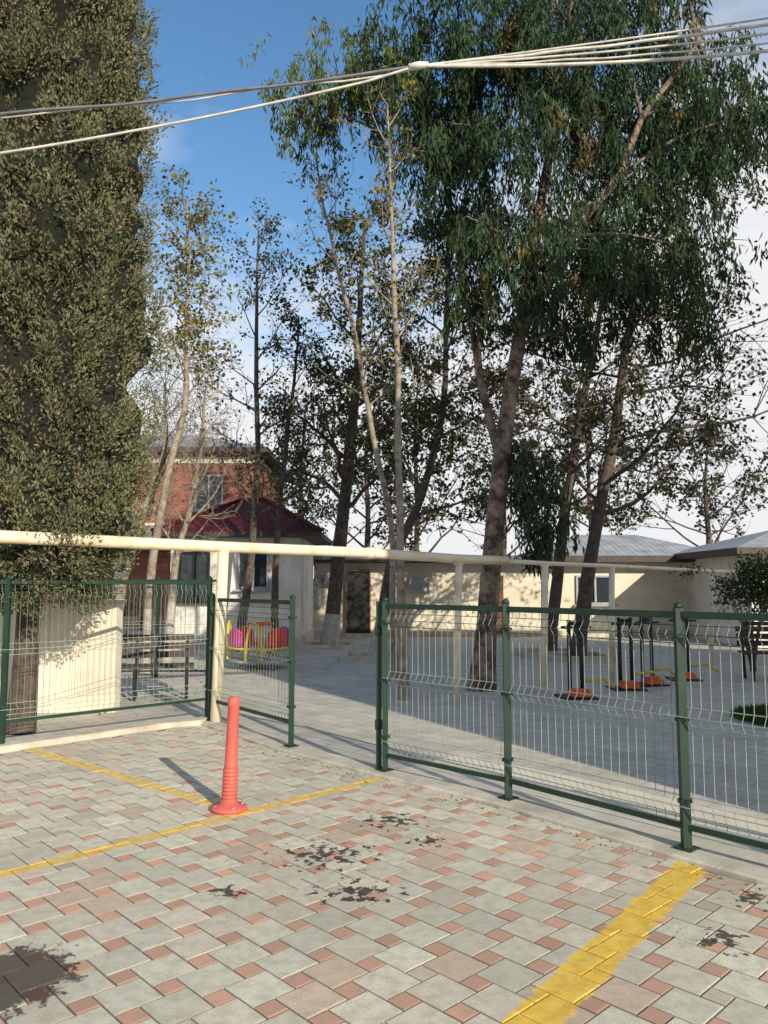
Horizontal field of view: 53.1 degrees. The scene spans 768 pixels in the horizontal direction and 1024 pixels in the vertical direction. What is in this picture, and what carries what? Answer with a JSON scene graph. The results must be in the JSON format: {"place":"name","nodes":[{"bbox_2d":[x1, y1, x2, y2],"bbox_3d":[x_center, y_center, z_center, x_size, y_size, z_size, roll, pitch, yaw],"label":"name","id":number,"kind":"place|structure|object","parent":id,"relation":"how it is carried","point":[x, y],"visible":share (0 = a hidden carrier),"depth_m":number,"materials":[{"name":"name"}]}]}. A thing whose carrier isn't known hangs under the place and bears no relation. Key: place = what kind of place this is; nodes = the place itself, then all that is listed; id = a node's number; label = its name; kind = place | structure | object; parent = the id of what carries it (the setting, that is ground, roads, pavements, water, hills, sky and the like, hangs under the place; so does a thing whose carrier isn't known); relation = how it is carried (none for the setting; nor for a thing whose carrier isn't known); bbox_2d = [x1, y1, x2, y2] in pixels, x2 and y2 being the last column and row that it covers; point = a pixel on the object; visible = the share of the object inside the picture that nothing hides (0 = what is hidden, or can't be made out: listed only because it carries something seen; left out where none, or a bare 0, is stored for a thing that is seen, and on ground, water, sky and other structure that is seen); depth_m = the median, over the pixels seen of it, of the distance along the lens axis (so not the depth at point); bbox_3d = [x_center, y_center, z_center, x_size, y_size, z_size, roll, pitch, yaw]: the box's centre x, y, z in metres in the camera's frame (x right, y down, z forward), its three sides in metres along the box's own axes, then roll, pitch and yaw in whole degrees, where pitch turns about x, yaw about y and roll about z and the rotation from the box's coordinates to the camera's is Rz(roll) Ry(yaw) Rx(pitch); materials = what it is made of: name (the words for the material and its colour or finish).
{"place":"outdoors","nodes":[
{"label":"outdoors","id":0,"kind":"place"},
{"bbox_2d":[114,525,153,592],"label":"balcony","id":1,"kind":"structure","parent":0,"point":[148,530],"depth_m":29.00,"materials":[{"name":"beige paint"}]},
{"bbox_2d":[170,538,313,648],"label":"walls","id":2,"kind":"structure","parent":0,"point":[296,575],"depth_m":19.41,"materials":[{"name":"white paint"}]},
{"bbox_2d":[176,551,209,602],"bbox_3d":[-4.800,1.643,19.372,0.950,1.305,0.220,0,-5,0],"label":"window","id":3,"kind":"structure","parent":2,"relation":"attached to","point":[194,564],"depth_m":19.42,"materials":[{"name":"grey glass"}]},
{"bbox_2d":[151,497,332,545],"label":"roof","id":4,"kind":"structure","parent":2,"relation":"on","point":[238,526],"depth_m":19.51,"materials":[{"name":"red metal"}]},
{"bbox_2d":[233,553,270,590],"bbox_3d":[-3.300,1.469,19.388,0.950,1.055,0.220,0,-5,0],"label":"window","id":5,"kind":"structure","parent":2,"relation":"attached to","point":[260,582],"depth_m":19.42,"materials":[{"name":"grey metal"}]},
{"bbox_2d":[0,725,767,1023],"bbox_3d":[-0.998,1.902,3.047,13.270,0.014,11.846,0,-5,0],"label":"parking pavement","id":6,"kind":"structure","parent":0,"point":[134,870],"depth_m":3.84,"materials":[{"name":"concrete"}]},
{"bbox_2d":[210,696,246,814],"bbox_3d":[-1.110,1.735,5.541,0.260,0.799,0.260,0,-5,0],"label":"flexible bollard","id":7,"kind":"object","parent":6,"relation":"on","point":[228,804],"visible":1,"depth_m":5.50,"materials":[{"name":"red plastic"}]},
{"bbox_2d":[0,716,767,885],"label":"concrete kerb","id":8,"kind":"structure","parent":6,"relation":"on","point":[748,871],"depth_m":5.79,"materials":[{"name":"grey concrete"}]},
{"bbox_2d":[206,593,298,746],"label":"gate","id":9,"kind":"structure","parent":8,"relation":"on","point":[291,661],"depth_m":8.08,"materials":[{"name":"green metal"}]},
{"bbox_2d":[375,601,381,768],"bbox_3d":[-0.045,1.510,6.687,0.064,1.460,0.064,-2,-6,20],"label":"gate post","id":10,"kind":"object","parent":8,"relation":"on","point":[378,635],"visible":0.87,"depth_m":6.66,"materials":[{"name":"green metal"}]},
{"bbox_2d":[376,597,767,852],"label":"fence","id":11,"kind":"object","parent":8,"relation":"on","point":[678,614],"visible":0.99,"depth_m":5.15,"materials":[{"name":"green metal"}]},
{"bbox_2d":[99,658,760,890],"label":"fallen leaves","id":12,"kind":"object","parent":6,"relation":"on","point":[720,878],"visible":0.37,"depth_m":6.71,"materials":[{"name":"brown plant"}]},
{"bbox_2d":[5,628,767,821],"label":"yard pavement","id":13,"kind":"structure","parent":0,"point":[335,704],"depth_m":9.63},
{"bbox_2d":[0,600,126,712],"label":"boundary wall","id":14,"kind":"structure","parent":13,"relation":"on","point":[68,623],"depth_m":9.77,"materials":[{"name":"beige paint"}]},
{"bbox_2d":[0,0,176,733],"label":"cypress tree","id":15,"kind":"object","parent":13,"relation":"on","point":[77,351],"visible":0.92,"depth_m":8.24,"materials":[{"name":"green plant"}]},
{"bbox_2d":[65,577,142,626],"bbox_3d":[-7.727,2.300,20.828,2.641,2.692,1.866,0,-5,0],"label":"shrub","id":16,"kind":"object","parent":13,"relation":"on","point":[127,607],"visible":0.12,"depth_m":21.00,"materials":[{"name":"green plant"}]},
{"bbox_2d":[0,574,212,743],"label":"fence","id":17,"kind":"object","parent":13,"relation":"on","point":[8,582],"visible":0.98,"depth_m":8.16,"materials":[{"name":"green metal"}]},
{"bbox_2d":[3,576,215,676],"bbox_3d":[-5.951,2.005,13.489,6.217,1.760,0.150,0,-5,-2],"label":"fence","id":18,"kind":"object","parent":13,"relation":"on","point":[157,624],"visible":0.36,"depth_m":13.57,"materials":[{"name":"green metal"}]},
{"bbox_2d":[123,616,161,651],"bbox_3d":[-5.905,2.824,17.459,1.600,0.888,0.547,1,-5,-6],"label":"park bench","id":19,"kind":"object","parent":13,"relation":"on","point":[134,618],"visible":0.14,"depth_m":17.70,"materials":[{"name":"black metal"}]},
{"bbox_2d":[17,454,284,626],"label":"walls","id":20,"kind":"structure","parent":13,"relation":"on","point":[163,565],"depth_m":30.18,"materials":[{"name":"red brick"}]},
{"bbox_2d":[192,475,223,511],"bbox_3d":[-6.850,-0.730,30.074,1.250,1.455,0.220,0,-5,0],"label":"window","id":21,"kind":"structure","parent":20,"relation":"attached to","point":[218,496],"depth_m":30.11,"materials":[{"name":"grey glass"}]},
{"bbox_2d":[141,435,292,482],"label":"roof","id":22,"kind":"structure","parent":20,"relation":"on","point":[268,461],"depth_m":30.30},
{"bbox_2d":[121,634,194,701],"bbox_3d":[-3.512,2.199,10.889,1.600,0.888,0.549,1,-6,-14],"label":"park bench","id":23,"kind":"object","parent":13,"relation":"on","point":[137,655],"visible":0.52,"depth_m":11.11,"materials":[{"name":"black metal"}]},
{"bbox_2d":[115,334,236,611],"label":"bare tree","id":24,"kind":"object","parent":13,"relation":"on","point":[162,459],"visible":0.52,"depth_m":15.14,"materials":[{"name":"brown plant"}]},
{"bbox_2d":[138,163,254,675],"bbox_3d":[-3.594,-1.798,14.309,2.030,9.496,2.755,-3,-6,32],"label":"ash tree","id":25,"kind":"object","parent":13,"relation":"on","point":[186,267],"visible":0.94,"depth_m":14.34,"materials":[{"name":"green plant"}]},
{"bbox_2d":[134,340,274,662],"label":"bare tree","id":26,"kind":"object","parent":13,"relation":"on","point":[186,521],"visible":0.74,"depth_m":15.63,"materials":[{"name":"brown plant"}]},
{"bbox_2d":[226,618,288,667],"bbox_3d":[-2.420,2.571,15.024,1.295,0.924,1.295,0,-5,0],"label":"playground carousel","id":27,"kind":"object","parent":13,"relation":"on","point":[272,644],"visible":0.71,"depth_m":14.65,"materials":[{"name":"yellow metal"}]},
{"bbox_2d":[184,197,349,651],"bbox_3d":[-2.717,-2.241,18.494,4.076,11.204,3.574,2,-6,-19],"label":"plane tree","id":28,"kind":"object","parent":13,"relation":"on","point":[248,581],"visible":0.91,"depth_m":18.27,"materials":[{"name":"green plant"}]},
{"bbox_2d":[217,289,347,653],"bbox_3d":[-2.479,-0.920,18.826,3.205,8.599,3.084,0,-5,0],"label":"plane tree","id":29,"kind":"object","parent":13,"relation":"on","point":[288,430],"visible":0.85,"depth_m":18.64,"materials":[{"name":"green plant"}]},
{"bbox_2d":[251,199,452,644],"bbox_3d":[-0.972,-2.686,19.964,5.772,12.375,6.781,0,-5,0],"label":"plane tree","id":30,"kind":"object","parent":13,"relation":"on","point":[330,634],"visible":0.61,"depth_m":19.96,"materials":[{"name":"green plant"}]},
{"bbox_2d":[270,95,466,677],"bbox_3d":[-0.189,-2.355,14.108,3.766,10.567,2.405,1,-6,-11],"label":"ash tree","id":31,"kind":"object","parent":13,"relation":"on","point":[392,600],"visible":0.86,"depth_m":13.86,"materials":[{"name":"green plant"}]},
{"bbox_2d":[272,366,467,550],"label":"plane tree","id":32,"kind":"object","parent":13,"relation":"on","point":[366,516],"visible":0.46,"depth_m":29.06,"materials":[{"name":"green plant"}]},
{"bbox_2d":[0,530,745,721],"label":"gas pipe","id":33,"kind":"object","parent":13,"relation":"on","point":[223,549],"visible":0.77,"depth_m":9.72,"materials":[{"name":"beige metal"}]},
{"bbox_2d":[329,72,480,698],"bbox_3d":[0.305,-2.056,11.475,2.188,9.478,2.749,-1,-6,11],"label":"ash tree","id":34,"kind":"object","parent":13,"relation":"on","point":[403,665],"visible":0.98,"depth_m":11.36,"materials":[{"name":"green plant"}]},
{"bbox_2d":[202,641,615,661],"bbox_3d":[0.400,3.294,18.270,8.920,0.120,4.320,0,-5,0],"label":"tree pit kerb","id":35,"kind":"object","parent":13,"relation":"on","point":[362,656],"visible":0.58,"depth_m":17.12,"materials":[{"name":"concrete"}]},
{"bbox_2d":[294,200,542,655],"bbox_3d":[0.868,-1.971,17.788,5.116,10.560,5.183,5,-7,-41],"label":"plane tree","id":36,"kind":"object","parent":13,"relation":"on","point":[437,433],"visible":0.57,"depth_m":17.13,"materials":[{"name":"green plant"}]},
{"bbox_2d":[431,363,566,555],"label":"plane tree","id":37,"kind":"object","parent":13,"relation":"on","point":[461,436],"visible":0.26,"depth_m":30.18,"materials":[{"name":"green plant"}]},
{"bbox_2d":[239,0,767,691],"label":"eucalyptus tree","id":38,"kind":"object","parent":13,"relation":"on","point":[459,152],"visible":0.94,"depth_m":12.15,"materials":[{"name":"green plant"}]},
{"bbox_2d":[384,141,767,655],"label":"plane tree","id":39,"kind":"object","parent":13,"relation":"on","point":[608,476],"visible":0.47,"depth_m":16.84,"materials":[{"name":"green plant"}]},
{"bbox_2d":[398,755,767,864],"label":"concrete apron","id":40,"kind":"object","parent":13,"relation":"on","point":[736,849],"visible":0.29,"depth_m":5.59,"materials":[{"name":"grey concrete"}]},
{"bbox_2d":[554,620,614,699],"bbox_3d":[2.930,2.108,11.068,0.861,1.102,0.500,1,-5,-6],"label":"exercise machine","id":41,"kind":"object","parent":13,"relation":"on","point":[581,689],"visible":0.9,"depth_m":11.02,"materials":[{"name":"black metal"}]},
{"bbox_2d":[447,217,735,650],"bbox_3d":[4.688,-2.171,17.500,6.240,10.886,8.901,0,-5,0],"label":"plane tree","id":42,"kind":"object","parent":13,"relation":"on","point":[555,596],"visible":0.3,"depth_m":17.75,"materials":[{"name":"green plant"}]},
{"bbox_2d":[606,617,663,690],"bbox_3d":[3.931,2.192,11.946,0.861,1.102,0.500,0,-5,0],"label":"exercise machine","id":43,"kind":"object","parent":13,"relation":"on","point":[622,683],"visible":0.9,"depth_m":11.92,"materials":[{"name":"black metal"}]},
{"bbox_2d":[635,617,674,686],"bbox_3d":[4.423,2.244,12.497,0.861,1.102,0.500,2,-6,-17],"label":"exercise machine","id":44,"kind":"object","parent":13,"relation":"on","point":[648,681],"visible":0.64,"depth_m":12.41,"materials":[{"name":"black metal"}]},
{"bbox_2d":[593,413,767,545],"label":"plane tree","id":45,"kind":"object","parent":13,"relation":"on","point":[705,509],"visible":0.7,"depth_m":30.12,"materials":[{"name":"green plant"}]},
{"bbox_2d":[665,618,718,681],"bbox_3d":[5.280,2.303,13.123,0.861,1.102,0.500,-1,-5,6],"label":"exercise machine","id":46,"kind":"object","parent":13,"relation":"on","point":[693,675],"visible":0.45,"depth_m":13.10,"materials":[{"name":"black metal"}]},
{"bbox_2d":[668,554,767,670],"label":"tree","id":47,"kind":"object","parent":13,"relation":"on","point":[749,570],"visible":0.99,"depth_m":14.47,"materials":[{"name":"green plant"}]},
{"bbox_2d":[687,555,767,647],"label":"walls","id":48,"kind":"structure","parent":13,"relation":"on","point":[697,585],"depth_m":22.11,"materials":[{"name":"white paint"}]},
{"bbox_2d":[674,531,767,558],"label":"roof","id":49,"kind":"structure","parent":48,"relation":"on","point":[746,544],"depth_m":21.02,"materials":[{"name":"grey metal"}]},
{"bbox_2d":[735,626,767,680],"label":"park bench","id":50,"kind":"object","parent":13,"relation":"on","point":[743,642],"visible":0.88,"depth_m":13.32,"materials":[{"name":"black metal"}]},
{"bbox_2d":[740,548,767,624],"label":"shrub","id":51,"kind":"object","parent":13,"relation":"on","point":[760,600],"visible":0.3,"depth_m":16.54,"materials":[{"name":"green plant"}]},
{"bbox_2d":[743,620,767,639],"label":"park bench","id":52,"kind":"object","parent":13,"relation":"on","point":[747,623],"visible":0.04,"depth_m":17.68,"materials":[{"name":"black metal"}]},
{"bbox_3d":[-9.000,-1.031,6.326,0.300,6.550,1.000,0,-5,0],"label":"utility pole","id":53,"kind":"object","parent":13,"relation":"on","visible":0},
{"bbox_2d":[0,17,767,154],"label":"overhead cables","id":54,"kind":"object","parent":53,"relation":"attached to","point":[493,61],"visible":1,"depth_m":6.53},
{"bbox_2d":[127,0,767,578],"label":"sky","id":55,"kind":"structure","parent":0,"point":[201,43],"materials":[{"name":"blue"}]},
{"bbox_2d":[313,563,689,636],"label":"walls","id":56,"kind":"structure","parent":0,"point":[639,589],"depth_m":24.06,"materials":[{"name":"beige paint"}]},
{"bbox_2d":[313,563,428,625],"bbox_3d":[-0.475,2.674,23.904,3.750,2.200,0.300,0,-5,0],"label":"window","id":57,"kind":"structure","parent":56,"relation":"attached to","point":[419,584],"depth_m":23.84,"materials":[{"name":"grey metal"}]},
{"bbox_2d":[341,569,503,637],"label":"doors","id":58,"kind":"structure","parent":56,"relation":"attached to","point":[358,604],"depth_m":23.89,"materials":[{"name":"wood"}]},
{"bbox_2d":[313,535,694,565],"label":"roof","id":59,"kind":"structure","parent":56,"relation":"on","point":[626,549],"depth_m":23.96,"materials":[{"name":"grey metal"}]},
{"bbox_2d":[574,575,618,605],"bbox_3d":[6.600,2.461,24.015,1.350,0.955,0.220,0,-5,0],"label":"window","id":60,"kind":"structure","parent":56,"relation":"attached to","point":[601,590],"depth_m":24.05,"materials":[{"name":"grey metal"}]},
{"bbox_2d":[726,702,767,726],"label":"grass","id":61,"kind":"structure","parent":0,"point":[760,710],"depth_m":9.23,"materials":[{"name":"green plant"}]},
{"label":"ground","id":62,"kind":"structure","parent":0,"visible":0},
{"bbox_2d":[217,380,395,543],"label":"plane tree","id":63,"kind":"object","parent":62,"relation":"on","point":[314,485],"visible":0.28,"depth_m":31.12,"materials":[{"name":"green plant"}]},
{"bbox_2d":[336,339,489,551],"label":"plane tree","id":64,"kind":"object","parent":62,"relation":"on","point":[441,514],"visible":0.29,"depth_m":31.88,"materials":[{"name":"green plant"}]},
{"bbox_2d":[529,370,681,537],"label":"plane tree","id":65,"kind":"object","parent":62,"relation":"on","point":[578,510],"visible":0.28,"depth_m":31.02,"materials":[{"name":"green plant"}]}
]}

